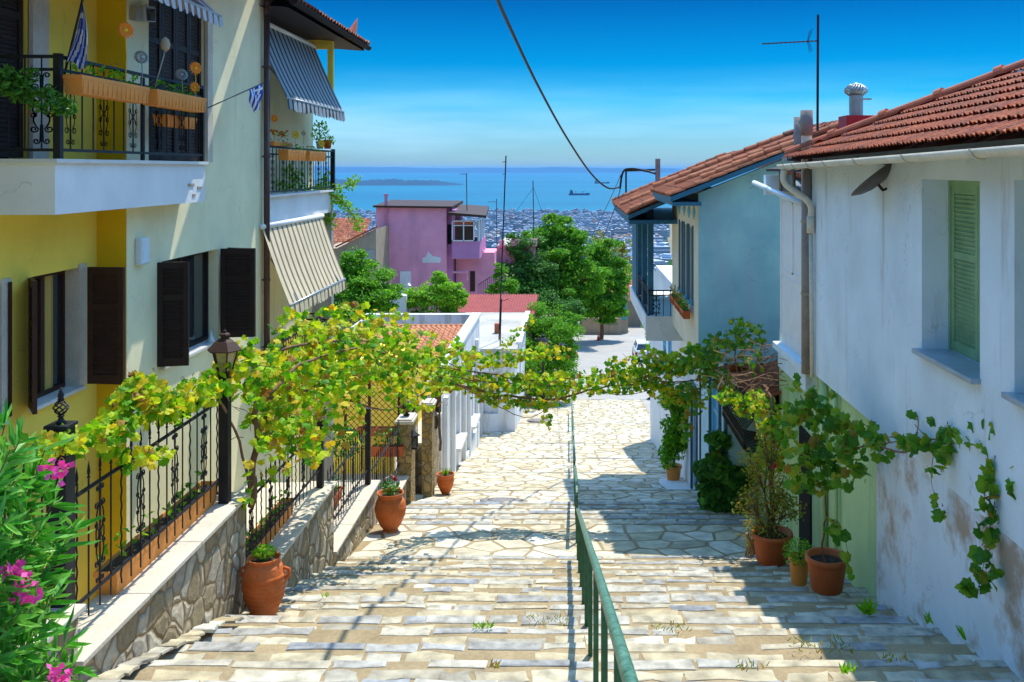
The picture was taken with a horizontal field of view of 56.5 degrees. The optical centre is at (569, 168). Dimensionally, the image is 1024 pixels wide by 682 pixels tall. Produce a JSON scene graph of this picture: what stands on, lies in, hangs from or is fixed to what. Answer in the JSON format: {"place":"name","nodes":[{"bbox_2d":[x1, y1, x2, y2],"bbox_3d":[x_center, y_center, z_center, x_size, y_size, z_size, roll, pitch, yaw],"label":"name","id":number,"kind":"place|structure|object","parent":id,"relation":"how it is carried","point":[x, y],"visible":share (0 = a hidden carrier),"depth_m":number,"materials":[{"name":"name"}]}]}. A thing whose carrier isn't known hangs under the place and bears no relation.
{"place":"outdoors","nodes":[
{"label":"outdoors","id":0,"kind":"place"},
{"bbox_2d":[238,457,396,532],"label":"patio","id":1,"kind":"structure","parent":0,"point":[242,489],"depth_m":15.85,"materials":[{"name":"stone"}]},
{"bbox_2d":[0,0,371,604],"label":"town house","id":2,"kind":"structure","parent":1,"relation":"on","point":[92,314],"depth_m":12.00,"materials":[{"name":"yellow paint"}]},
{"bbox_2d":[5,282,11,424],"bbox_3d":[-5.941,1.910,9.231,0.262,1.460,1.383,0,0,0],"label":"window","id":3,"kind":"structure","parent":2,"relation":"in","point":[9,283],"depth_m":9.88,"materials":[{"name":"brown paint"}]},
{"bbox_2d":[0,63,78,117],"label":"hanging plant","id":4,"kind":"object","parent":2,"relation":"on","point":[20,80],"visible":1,"depth_m":9.26,"materials":[{"name":"green plant"}]},
{"bbox_2d":[64,0,87,73],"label":"flag","id":5,"kind":"object","parent":2,"relation":"attached to","point":[77,54],"visible":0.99,"depth_m":9.69,"materials":[{"name":"blue fabric"}]},
{"bbox_2d":[28,267,124,414],"bbox_3d":[-5.704,1.910,10.704,0.736,1.460,1.476,0,0,0],"label":"window","id":6,"kind":"structure","parent":2,"relation":"in","point":[105,285],"depth_m":11.29,"materials":[{"name":"brown paint"}]},
{"bbox_2d":[63,63,149,103],"bbox_3d":[-5.020,-0.936,10.350,0.233,0.352,1.550,0,0,0],"label":"planter box","id":7,"kind":"object","parent":2,"relation":"attached to","point":[96,87],"visible":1,"depth_m":10.11,"materials":[{"name":"plastic"}]},
{"bbox_2d":[135,237,148,264],"bbox_3d":[-5.452,1.050,12.120,0.097,0.340,0.240,0,0,0],"label":"alarm box","id":8,"kind":"object","parent":2,"relation":"attached to","point":[142,251],"visible":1,"depth_m":12.02,"materials":[{"name":"white plastic"}]},
{"bbox_2d":[129,3,155,21],"bbox_3d":[-5.415,-1.983,12.049,0.145,0.246,0.439,0,0,20],"label":"floodlight","id":9,"kind":"object","parent":2,"relation":"attached to","point":[143,13],"visible":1,"depth_m":11.99,"materials":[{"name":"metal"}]},
{"bbox_2d":[143,78,206,112],"bbox_3d":[-5.020,-0.936,12.100,0.220,0.352,1.550,0,0,0],"label":"planter box","id":10,"kind":"object","parent":2,"relation":"attached to","point":[177,100],"visible":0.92,"depth_m":11.94,"materials":[{"name":"plastic"}]},
{"bbox_2d":[153,107,196,128],"bbox_3d":[-5.262,-0.678,12.700,0.196,0.256,1.000,0,0,0],"label":"planter box","id":11,"kind":"object","parent":2,"relation":"attached to","point":[170,120],"visible":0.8,"depth_m":12.50,"materials":[{"name":"wood"}]},
{"bbox_2d":[155,0,223,26],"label":"awning","id":12,"kind":"object","parent":2,"relation":"attached to","point":[204,10],"visible":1,"depth_m":12.46,"materials":[{"name":"fabric"}]},
{"bbox_2d":[157,247,255,369],"bbox_3d":[-5.325,1.975,13.873,0.755,1.450,2.446,0,0,0],"label":"window","id":13,"kind":"structure","parent":2,"relation":"in","point":[182,282],"depth_m":14.47,"materials":[{"name":"brown paint"}]},
{"bbox_2d":[207,83,262,111],"bbox_3d":[-4.964,-1.105,14.175,0.083,0.525,1.862,0,0,5],"label":"flag","id":14,"kind":"object","parent":2,"relation":"attached to","point":[256,94],"visible":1,"depth_m":14.79,"materials":[{"name":"blue fabric"}]},
{"bbox_2d":[262,0,288,366],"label":"drainpipe","id":15,"kind":"object","parent":2,"relation":"attached to","point":[266,66],"visible":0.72,"depth_m":16.90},
{"bbox_2d":[277,144,305,160],"bbox_3d":[-5.321,-0.325,18.200,0.230,0.330,1.200,0,0,0],"label":"planter box","id":16,"kind":"object","parent":2,"relation":"attached to","point":[292,155],"visible":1,"depth_m":17.88,"materials":[{"name":"wood"}]},
{"bbox_2d":[259,213,346,317],"bbox_3d":[-5.204,1.816,18.850,0.592,1.668,4.100,0,0,0],"label":"awning","id":17,"kind":"object","parent":2,"relation":"attached to","point":[304,260],"visible":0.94,"depth_m":18.57,"materials":[{"name":"fabric"}]},
{"bbox_2d":[270,23,344,121],"bbox_3d":[-5.429,-1.924,19.250,0.742,1.748,4.300,0,0,0],"label":"awning","id":18,"kind":"object","parent":2,"relation":"attached to","point":[298,71],"visible":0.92,"depth_m":19.09,"materials":[{"name":"fabric"}]},
{"bbox_2d":[273,164,364,231],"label":"climbing plant","id":19,"kind":"object","parent":2,"relation":"attached to","point":[342,205],"visible":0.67,"depth_m":21.90,"materials":[{"name":"green plant"}]},
{"bbox_2d":[310,120,335,148],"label":"potted plant","id":20,"kind":"object","parent":2,"relation":"on","point":[328,143],"visible":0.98,"depth_m":21.49,"materials":[{"name":"green plant"}]},
{"bbox_2d":[332,425,364,479],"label":"bush","id":21,"kind":"object","parent":1,"relation":"on","point":[338,443],"visible":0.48,"depth_m":22.14,"materials":[{"name":"green plant"}]},
{"bbox_2d":[334,343,424,473],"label":"garden house","id":22,"kind":"structure","parent":0,"point":[340,420],"depth_m":26.50,"materials":[{"name":"yellow paint"}]},
{"bbox_2d":[344,374,399,431],"bbox_3d":[-5.013,5.930,24.080,1.426,1.468,0.060,0,0,0],"label":"lattice screen","id":23,"kind":"object","parent":22,"relation":"on","point":[368,403],"visible":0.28,"depth_m":24.06,"materials":[{"name":"brown paint"}]},
{"bbox_2d":[314,178,465,185],"bbox_3d":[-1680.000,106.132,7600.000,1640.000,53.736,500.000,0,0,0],"label":"headland","id":24,"kind":"structure","parent":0,"point":[384,182],"depth_m":7557.66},
{"bbox_2d":[403,270,469,312],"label":"tree","id":25,"kind":"object","parent":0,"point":[443,295],"visible":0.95,"depth_m":55.48,"materials":[{"name":"green plant"}]},
{"bbox_2d":[313,173,745,211],"bbox_3d":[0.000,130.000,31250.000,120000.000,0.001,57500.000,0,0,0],"label":"sea","id":26,"kind":"structure","parent":0,"point":[552,191],"depth_m":5951.94,"materials":[{"name":"liquid"}]},
{"bbox_2d":[314,166,757,172],"bbox_3d":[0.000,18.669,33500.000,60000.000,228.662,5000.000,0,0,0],"label":"hills","id":27,"kind":"structure","parent":0,"point":[473,170],"depth_m":32516.39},
{"bbox_2d":[350,399,791,555],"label":"path","id":28,"kind":"structure","parent":0,"point":[629,504],"depth_m":23.42,"materials":[{"name":"grey stone"}]},
{"bbox_2d":[333,480,380,565],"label":"wall","id":29,"kind":"structure","parent":28,"relation":"on","point":[355,524],"depth_m":18.18,"materials":[{"name":"stone"}]},
{"bbox_2d":[327,407,370,520],"bbox_3d":[-4.180,5.735,18.007,0.128,1.570,3.414,0,0,0],"label":"iron railing","id":30,"kind":"object","parent":29,"relation":"on","point":[367,472],"visible":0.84,"depth_m":18.60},
{"bbox_2d":[374,475,405,532],"bbox_3d":[-3.620,6.734,19.150,0.631,1.210,0.631,0,0,0],"label":"clay jar","id":31,"kind":"object","parent":28,"relation":"on","point":[390,508],"visible":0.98,"depth_m":18.96,"materials":[{"name":"ceramic"}]},
{"bbox_2d":[382,475,408,502],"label":"wall","id":32,"kind":"structure","parent":28,"relation":"on","point":[402,479],"depth_m":23.11,"materials":[{"name":"paint"}]},
{"bbox_2d":[371,421,399,497],"bbox_3d":[-4.178,6.765,21.650,0.036,1.310,3.300,0,0,0],"label":"iron railing","id":33,"kind":"object","parent":32,"relation":"on","point":[391,457],"visible":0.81,"depth_m":21.95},
{"bbox_2d":[371,427,404,456],"bbox_3d":[-4.476,6.684,23.300,0.800,0.710,0.262,0,0,0],"label":"planter box","id":34,"kind":"object","parent":33,"relation":"attached to","point":[375,447],"visible":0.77,"depth_m":23.23,"materials":[{"name":"ceramic"}]},
{"bbox_2d":[395,400,417,502],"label":"gate pillar","id":35,"kind":"structure","parent":28,"relation":"on","point":[407,419],"depth_m":23.45,"materials":[{"name":"stone"}]},
{"bbox_2d":[420,398,436,496],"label":"gate pillar","id":36,"kind":"structure","parent":28,"relation":"on","point":[428,454],"depth_m":25.60,"materials":[{"name":"stone"}]},
{"bbox_2d":[415,412,441,494],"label":"wall","id":37,"kind":"structure","parent":28,"relation":"on","point":[437,465],"depth_m":27.79,"materials":[{"name":"paint"}]},
{"bbox_2d":[437,471,453,494],"bbox_3d":[-3.420,8.692,26.100,0.486,0.642,0.486,0,0,0],"label":"flower pot","id":38,"kind":"object","parent":28,"relation":"on","point":[445,484],"visible":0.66,"depth_m":25.94,"materials":[{"name":"ceramic"}]},
{"bbox_2d":[525,300,585,400],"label":"bush","id":39,"kind":"object","parent":28,"relation":"on","point":[558,329],"visible":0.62,"depth_m":56.40,"materials":[{"name":"green plant"}]},
{"bbox_2d":[666,463,681,480],"bbox_3d":[3.220,9.462,29.600,0.530,0.460,0.530,0,0,0],"label":"flower pot","id":40,"kind":"object","parent":28,"relation":"on","point":[673,473],"visible":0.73,"depth_m":29.41,"materials":[{"name":"ceramic"}]},
{"bbox_2d":[657,383,687,470],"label":"shrub","id":41,"kind":"object","parent":40,"relation":"on","point":[672,446],"visible":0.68,"depth_m":29.07,"materials":[{"name":"green plant"}]},
{"bbox_2d":[691,429,753,513],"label":"shrub","id":42,"kind":"object","parent":28,"relation":"on","point":[720,477],"visible":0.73,"depth_m":21.77,"materials":[{"name":"green plant"}]},
{"bbox_2d":[701,363,755,509],"bbox_3d":[5.785,7.650,24.275,4.430,6.700,4.550,0,0,0],"label":"annex","id":43,"kind":"object","parent":28,"relation":"on","point":[712,417],"visible":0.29,"depth_m":22.90,"materials":[{"name":"blue paint"}]},
{"bbox_2d":[708,368,720,452],"bbox_3d":[3.651,6.150,23.750,0.143,2.500,1.700,0,0,0],"label":"window","id":44,"kind":"structure","parent":43,"relation":"in","point":[716,406],"depth_m":24.31,"materials":[{"name":"blue paint"}]},
{"bbox_2d":[120,555,1023,681],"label":"steps","id":45,"kind":"structure","parent":0,"point":[402,618],"depth_m":10.25,"materials":[{"name":"stone"}]},
{"bbox_2d":[0,399,104,681],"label":"oleander","id":46,"kind":"object","parent":45,"relation":"on","point":[19,570],"visible":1,"depth_m":5.18,"materials":[{"name":"green plant"}]},
{"bbox_2d":[19,604,85,681],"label":"wall","id":47,"kind":"structure","parent":45,"relation":"on","point":[79,609],"depth_m":7.65,"materials":[{"name":"stone"}]},
{"bbox_2d":[43,387,77,607],"bbox_3d":[-4.180,2.695,7.800,0.190,1.810,0.190,0,0,0],"label":"fence post","id":48,"kind":"object","parent":47,"relation":"on","point":[67,492],"visible":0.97,"depth_m":7.77,"materials":[{"name":"black metal"}]},
{"bbox_2d":[76,492,250,681],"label":"wall","id":49,"kind":"structure","parent":45,"relation":"on","point":[188,579],"depth_m":9.76,"materials":[{"name":"stone"}]},
{"bbox_2d":[75,395,221,615],"bbox_3d":[-4.178,3.205,9.650,0.036,1.350,3.400,0,0,0],"label":"iron railing","id":50,"kind":"object","parent":49,"relation":"on","point":[175,478],"visible":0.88,"depth_m":9.28,"materials":[{"name":"metal"}]},
{"bbox_2d":[9,335,260,488],"bbox_3d":[-4.207,2.996,9.689,0.587,2.112,4.968,0,0,0],"label":"grape vine","id":51,"kind":"object","parent":50,"relation":"attached to","point":[150,398],"visible":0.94,"depth_m":9.10,"materials":[{"name":"green plant"}]},
{"bbox_2d":[93,470,217,594],"bbox_3d":[-4.352,3.789,10.200,0.278,0.462,2.600,0,0,0],"label":"planter box","id":52,"kind":"object","parent":49,"relation":"on","point":[118,586],"visible":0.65,"depth_m":9.84,"materials":[{"name":"ceramic"}]},
{"bbox_2d":[207,329,241,503],"bbox_3d":[-4.160,2.974,11.450,0.423,2.091,0.366,0,0,0],"label":"lamp post","id":53,"kind":"object","parent":49,"relation":"on","point":[224,348],"visible":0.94,"depth_m":11.39,"materials":[{"name":"black metal"}]},
{"bbox_2d":[231,297,482,510],"bbox_3d":[-3.514,3.902,15.399,2.302,3.470,8.172,0,0,12],"label":"grape vine","id":54,"kind":"object","parent":49,"relation":"on","point":[264,385],"visible":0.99,"depth_m":13.96,"materials":[{"name":"green plant"}]},
{"bbox_2d":[418,313,730,429],"bbox_3d":[0.289,4.323,20.109,6.910,2.382,1.779,0,0,-8],"label":"grape vine","id":55,"kind":"object","parent":54,"relation":"attached to","point":[623,378],"visible":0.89,"depth_m":19.93,"materials":[{"name":"green plant"}]},
{"bbox_2d":[87,616,242,681],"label":"kerb","id":56,"kind":"structure","parent":45,"relation":"on","point":[129,667],"depth_m":9.12,"materials":[{"name":"stone"}]},
{"bbox_2d":[239,543,290,615],"bbox_3d":[-3.720,4.980,11.550,0.532,0.833,0.532,0,0,-41],"label":"clay jar","id":57,"kind":"object","parent":45,"relation":"on","point":[264,576],"visible":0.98,"depth_m":11.38,"materials":[{"name":"ceramic"}]},
{"bbox_2d":[266,481,336,587],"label":"wall","id":58,"kind":"structure","parent":45,"relation":"on","point":[303,540],"depth_m":14.87,"materials":[{"name":"stone"}]},
{"bbox_2d":[247,489,293,562],"bbox_3d":[-4.357,5.094,13.400,0.241,0.472,2.600,0,0,0],"label":"planter box","id":59,"kind":"object","parent":58,"relation":"on","point":[273,535],"visible":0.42,"depth_m":13.80,"materials":[{"name":"ceramic"}]},
{"bbox_2d":[240,417,323,563],"bbox_3d":[-4.180,4.705,13.957,0.128,1.250,4.014,0,0,0],"label":"iron railing","id":60,"kind":"object","parent":58,"relation":"on","point":[319,473],"visible":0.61,"depth_m":13.67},
{"bbox_2d":[576,508,638,681],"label":"handrail","id":61,"kind":"object","parent":45,"relation":"on","point":[593,585],"visible":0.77,"depth_m":7.75,"materials":[{"name":"metal"}]},
{"bbox_2d":[750,525,792,566],"bbox_3d":[3.420,6.398,16.100,0.714,0.500,0.714,0,0,0],"label":"flower pot","id":62,"kind":"object","parent":45,"relation":"on","point":[769,551],"visible":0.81,"depth_m":15.86,"materials":[{"name":"ceramic"}]},
{"bbox_2d":[731,427,806,545],"bbox_3d":[3.346,5.386,16.078,1.247,1.982,0.756,0,0,0],"label":"shrub","id":63,"kind":"object","parent":62,"relation":"in","point":[771,530],"visible":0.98,"depth_m":16.04,"materials":[{"name":"green plant"}]},
{"bbox_2d":[788,551,807,585],"bbox_3d":[3.280,5.734,13.600,0.306,0.400,0.306,0,0,0],"label":"flower pot","id":64,"kind":"object","parent":45,"relation":"on","point":[799,575],"visible":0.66,"depth_m":13.49,"materials":[{"name":"ceramic"}]},
{"bbox_2d":[782,536,813,566],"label":"potted plant","id":65,"kind":"object","parent":64,"relation":"in","point":[798,551],"visible":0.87,"depth_m":13.49,"materials":[{"name":"green plant"}]},
{"bbox_2d":[805,547,848,595],"bbox_3d":[3.500,5.503,12.950,0.581,0.470,0.581,0,0,0],"label":"flower pot","id":66,"kind":"object","parent":45,"relation":"on","point":[827,578],"visible":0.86,"depth_m":12.77,"materials":[{"name":"ceramic"}]},
{"bbox_2d":[770,372,895,580],"bbox_3d":[3.578,4.222,12.424,0.915,2.719,2.380,0,0,-34],"label":"grape vine","id":67,"kind":"object","parent":66,"relation":"in","point":[836,422],"visible":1,"depth_m":12.63,"materials":[{"name":"green plant"}]},
{"bbox_2d":[534,322,649,399],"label":"road","id":68,"kind":"structure","parent":0,"point":[592,351],"depth_m":78.21,"materials":[{"name":"concrete"}]},
{"bbox_2d":[581,318,620,333],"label":"garden wall","id":69,"kind":"structure","parent":68,"relation":"on","point":[590,326],"depth_m":92.00,"materials":[{"name":"grey concrete"}]},
{"bbox_2d":[541,224,671,399],"bbox_3d":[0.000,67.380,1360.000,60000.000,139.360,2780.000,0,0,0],"label":"ground","id":70,"kind":"structure","parent":0,"point":[670,237],"depth_m":1454.61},
{"bbox_2d":[334,217,388,336],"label":"tan shed","id":71,"kind":"structure","parent":70,"relation":"on","point":[374,244],"depth_m":70.00,"materials":[{"name":"grey concrete"}]},
{"bbox_2d":[334,218,371,243],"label":"tiled roof","id":72,"kind":"structure","parent":71,"relation":"attached to","point":[346,234],"depth_m":91.10,"materials":[{"name":"tile"}]},
{"bbox_2d":[334,246,404,327],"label":"tree","id":73,"kind":"object","parent":70,"relation":"on","point":[362,287],"visible":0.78,"depth_m":51.28,"materials":[{"name":"green plant"}]},
{"bbox_2d":[343,313,480,471],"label":"white house","id":74,"kind":"structure","parent":70,"relation":"on","point":[460,424],"depth_m":37.47,"materials":[{"name":"paint"}]},
{"bbox_2d":[373,194,536,312],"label":"pink house","id":75,"kind":"structure","parent":70,"relation":"on","point":[427,238],"depth_m":75.00,"materials":[{"name":"paint"}]},
{"bbox_2d":[452,218,484,240],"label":"window","id":76,"kind":"structure","parent":75,"relation":"in","point":[464,229],"depth_m":74.62,"materials":[{"name":"glass"}]},
{"bbox_2d":[425,311,529,437],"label":"flat roofed house","id":77,"kind":"structure","parent":70,"relation":"on","point":[498,419],"depth_m":46.17,"materials":[{"name":"white paint"}]},
{"bbox_2d":[457,294,537,400],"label":"corrugated shed","id":78,"kind":"structure","parent":70,"relation":"on","point":[491,303],"depth_m":60.01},
{"bbox_2d":[484,262,519,294],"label":"cypress tree","id":79,"kind":"object","parent":70,"relation":"on","point":[509,286],"visible":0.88,"depth_m":71.76,"materials":[{"name":"green plant"}]},
{"bbox_2d":[334,208,671,274],"bbox_3d":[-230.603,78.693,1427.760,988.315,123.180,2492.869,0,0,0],"label":"distant town","id":80,"kind":"object","parent":70,"relation":"on","point":[584,218],"visible":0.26,"depth_m":1826.24},
{"bbox_2d":[500,232,558,316],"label":"tree","id":81,"kind":"object","parent":70,"relation":"on","point":[538,274],"visible":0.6,"depth_m":79.05,"materials":[{"name":"green plant"}]},
{"bbox_2d":[535,289,586,344],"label":"bush","id":82,"kind":"object","parent":70,"relation":"on","point":[570,305],"visible":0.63,"depth_m":69.66,"materials":[{"name":"green plant"}]},
{"bbox_2d":[521,212,611,344],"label":"tree","id":83,"kind":"object","parent":70,"relation":"on","point":[569,262],"visible":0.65,"depth_m":82.44,"materials":[{"name":"green plant"}]},
{"bbox_2d":[572,238,631,338],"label":"tree","id":84,"kind":"object","parent":70,"relation":"on","point":[608,306],"visible":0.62,"depth_m":86.60,"materials":[{"name":"green plant"}]},
{"bbox_2d":[591,230,631,272],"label":"tree","id":85,"kind":"object","parent":70,"relation":"on","point":[621,249],"visible":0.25,"depth_m":149.77,"materials":[{"name":"green plant"}]},
{"bbox_2d":[612,120,837,490],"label":"blue house","id":86,"kind":"structure","parent":70,"relation":"on","point":[722,269],"depth_m":21.00,"materials":[{"name":"teal paint"}]},
{"bbox_2d":[625,169,654,192],"bbox_3d":[2.485,0.509,33.515,1.220,1.009,0.082,0,0,30],"label":"cable bracket","id":87,"kind":"object","parent":86,"relation":"attached to","point":[626,171],"visible":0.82,"depth_m":33.77,"materials":[{"name":"black metal"}]},
{"bbox_2d":[619,168,655,188],"bbox_3d":[2.350,0.342,33.475,1.611,0.763,0.163,0,0,40],"label":"power cable","id":88,"kind":"object","parent":87,"relation":"hanging from","point":[623,171],"visible":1,"depth_m":33.56,"materials":[{"name":"black plastic"}]},
{"bbox_2d":[496,0,619,188],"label":"power cable","id":89,"kind":"object","parent":88,"relation":"attached to","point":[499,3],"visible":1,"depth_m":19.38,"materials":[{"name":"black plastic"}]},
{"bbox_2d":[677,219,682,293],"bbox_3d":[2.865,2.235,24.220,0.170,1.850,0.780,0,0,0],"label":"window","id":90,"kind":"structure","parent":86,"relation":"in","point":[679,290],"depth_m":24.54,"materials":[{"name":"blue paint"}]},
{"bbox_2d":[683,222,687,298],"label":"window","id":91,"kind":"structure","parent":86,"relation":"in","point":[684,296],"depth_m":23.49,"materials":[{"name":"blue paint"}]},
{"bbox_2d":[687,224,693,305],"bbox_3d":[2.865,2.235,22.220,0.170,1.850,0.780,0,0,0],"label":"window","id":92,"kind":"structure","parent":86,"relation":"in","point":[692,228],"depth_m":22.52,"materials":[{"name":"blue paint"}]},
{"bbox_2d":[690,379,699,490],"bbox_3d":[3.620,7.850,27.375,0.160,3.300,1.250,0,0,0],"label":"door","id":93,"kind":"structure","parent":86,"relation":"in","point":[691,408],"depth_m":27.45,"materials":[{"name":"blue paint"}]},
{"bbox_2d":[722,359,781,522],"bbox_3d":[5.743,7.318,20.364,4.513,7.363,3.535,0,0,0],"label":"lean to","id":94,"kind":"object","parent":70,"relation":"on","point":[737,429],"visible":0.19,"depth_m":20.37,"materials":[{"name":"wood"}]},
{"bbox_2d":[702,339,788,395],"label":"dry twigs","id":95,"kind":"object","parent":94,"relation":"on","point":[748,373],"visible":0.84,"depth_m":18.56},
{"bbox_2d":[712,385,788,522],"bbox_3d":[3.378,5.308,17.698,0.748,2.552,2.042,0,0,-22],"label":"grape vine","id":96,"kind":"object","parent":95,"relation":"on","point":[763,405],"visible":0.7,"depth_m":17.38,"materials":[{"name":"green plant"}]},
{"bbox_2d":[764,59,1023,679],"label":"white townhouse","id":97,"kind":"structure","parent":70,"relation":"on","point":[918,275],"depth_m":10.84,"materials":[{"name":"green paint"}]},
{"bbox_2d":[674,317,772,444],"bbox_3d":[3.141,4.396,19.371,2.432,2.754,1.307,0,0,40],"label":"grape vine","id":98,"kind":"object","parent":97,"relation":"attached to","point":[739,344],"visible":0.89,"depth_m":19.35,"materials":[{"name":"green plant"}]},
{"bbox_2d":[752,180,800,205],"bbox_3d":[3.759,0.432,17.300,0.100,0.410,2.630,0,0,-7],"label":"drainpipe","id":99,"kind":"object","parent":97,"relation":"attached to","point":[790,198],"visible":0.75,"depth_m":17.12,"materials":[{"name":"white plastic"}]},
{"bbox_2d":[761,15,818,130],"bbox_3d":[4.407,-1.920,19.000,1.151,2.320,0.248,0,0,0],"label":"aerial","id":100,"kind":"object","parent":97,"relation":"on","point":[817,92],"visible":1,"depth_m":18.98,"materials":[{"name":"black metal"}]},
{"bbox_2d":[779,171,800,195],"bbox_3d":[4.005,0.240,17.025,0.050,0.480,2.150,0,0,0],"label":"window","id":101,"kind":"structure","parent":97,"relation":"in","point":[794,178],"depth_m":17.00,"materials":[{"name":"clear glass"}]},
{"bbox_2d":[780,170,814,377],"bbox_3d":[3.732,1.708,15.594,0.569,3.384,0.132,0,0,26],"label":"downpipe","id":102,"kind":"object","parent":97,"relation":"attached to","point":[799,194],"visible":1,"depth_m":15.47,"materials":[{"name":"metal"}]},
{"bbox_2d":[799,425,811,551],"bbox_3d":[4.135,6.000,16.700,0.030,2.800,0.800,0,0,0],"label":"doorway","id":103,"kind":"structure","parent":97,"relation":"in","point":[805,528],"depth_m":16.62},
{"bbox_2d":[800,110,812,374],"bbox_3d":[3.930,1.215,15.780,0.205,4.370,0.210,0,0,0],"label":"flue pipe","id":104,"kind":"object","parent":97,"relation":"attached to","point":[806,125],"visible":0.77,"depth_m":15.70,"materials":[{"name":"metal"}]},
{"bbox_2d":[820,379,837,548],"bbox_3d":[4.090,4.950,14.963,0.114,3.100,0.795,0,0,0],"label":"drainpipe","id":105,"kind":"object","parent":97,"relation":"attached to","point":[823,388],"visible":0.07,"depth_m":15.25,"materials":[{"name":"metal"}]},
{"bbox_2d":[838,83,873,128],"bbox_3d":[5.874,-1.044,19.500,0.566,1.440,0.600,0,0,0],"label":"chimney","id":106,"kind":"object","parent":97,"relation":"on","point":[856,94],"visible":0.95,"depth_m":19.37,"materials":[{"name":"white metal"}]},
{"bbox_2d":[851,156,891,195],"bbox_3d":[3.835,0.096,12.010,0.568,0.506,0.651,0,0,0],"label":"satellite dish","id":107,"kind":"object","parent":97,"relation":"attached to","point":[875,179],"visible":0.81,"depth_m":11.82,"materials":[{"name":"black metal"}]},
{"bbox_2d":[912,180,980,383],"bbox_3d":[4.130,1.110,10.050,0.460,1.980,1.600,0,0,0],"label":"window","id":108,"kind":"structure","parent":97,"relation":"in","point":[963,196],"depth_m":10.37,"materials":[{"name":"green paint"}]},
{"bbox_2d":[880,409,1015,598],"bbox_3d":[3.938,3.182,10.001,0.764,1.631,2.998,0,0,0],"label":"grape vine","id":109,"kind":"object","parent":97,"relation":"attached to","point":[940,449],"visible":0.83,"depth_m":8.95,"materials":[{"name":"green plant"}]},
{"bbox_2d":[642,400,649,413],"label":"pavement","id":110,"kind":"structure","parent":0,"point":[646,403],"depth_m":55.76,"materials":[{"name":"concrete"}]},
{"bbox_2d":[304,0,1023,168],"label":"sky","id":111,"kind":"structure","parent":0,"point":[682,84],"materials":[{"name":"blue"}]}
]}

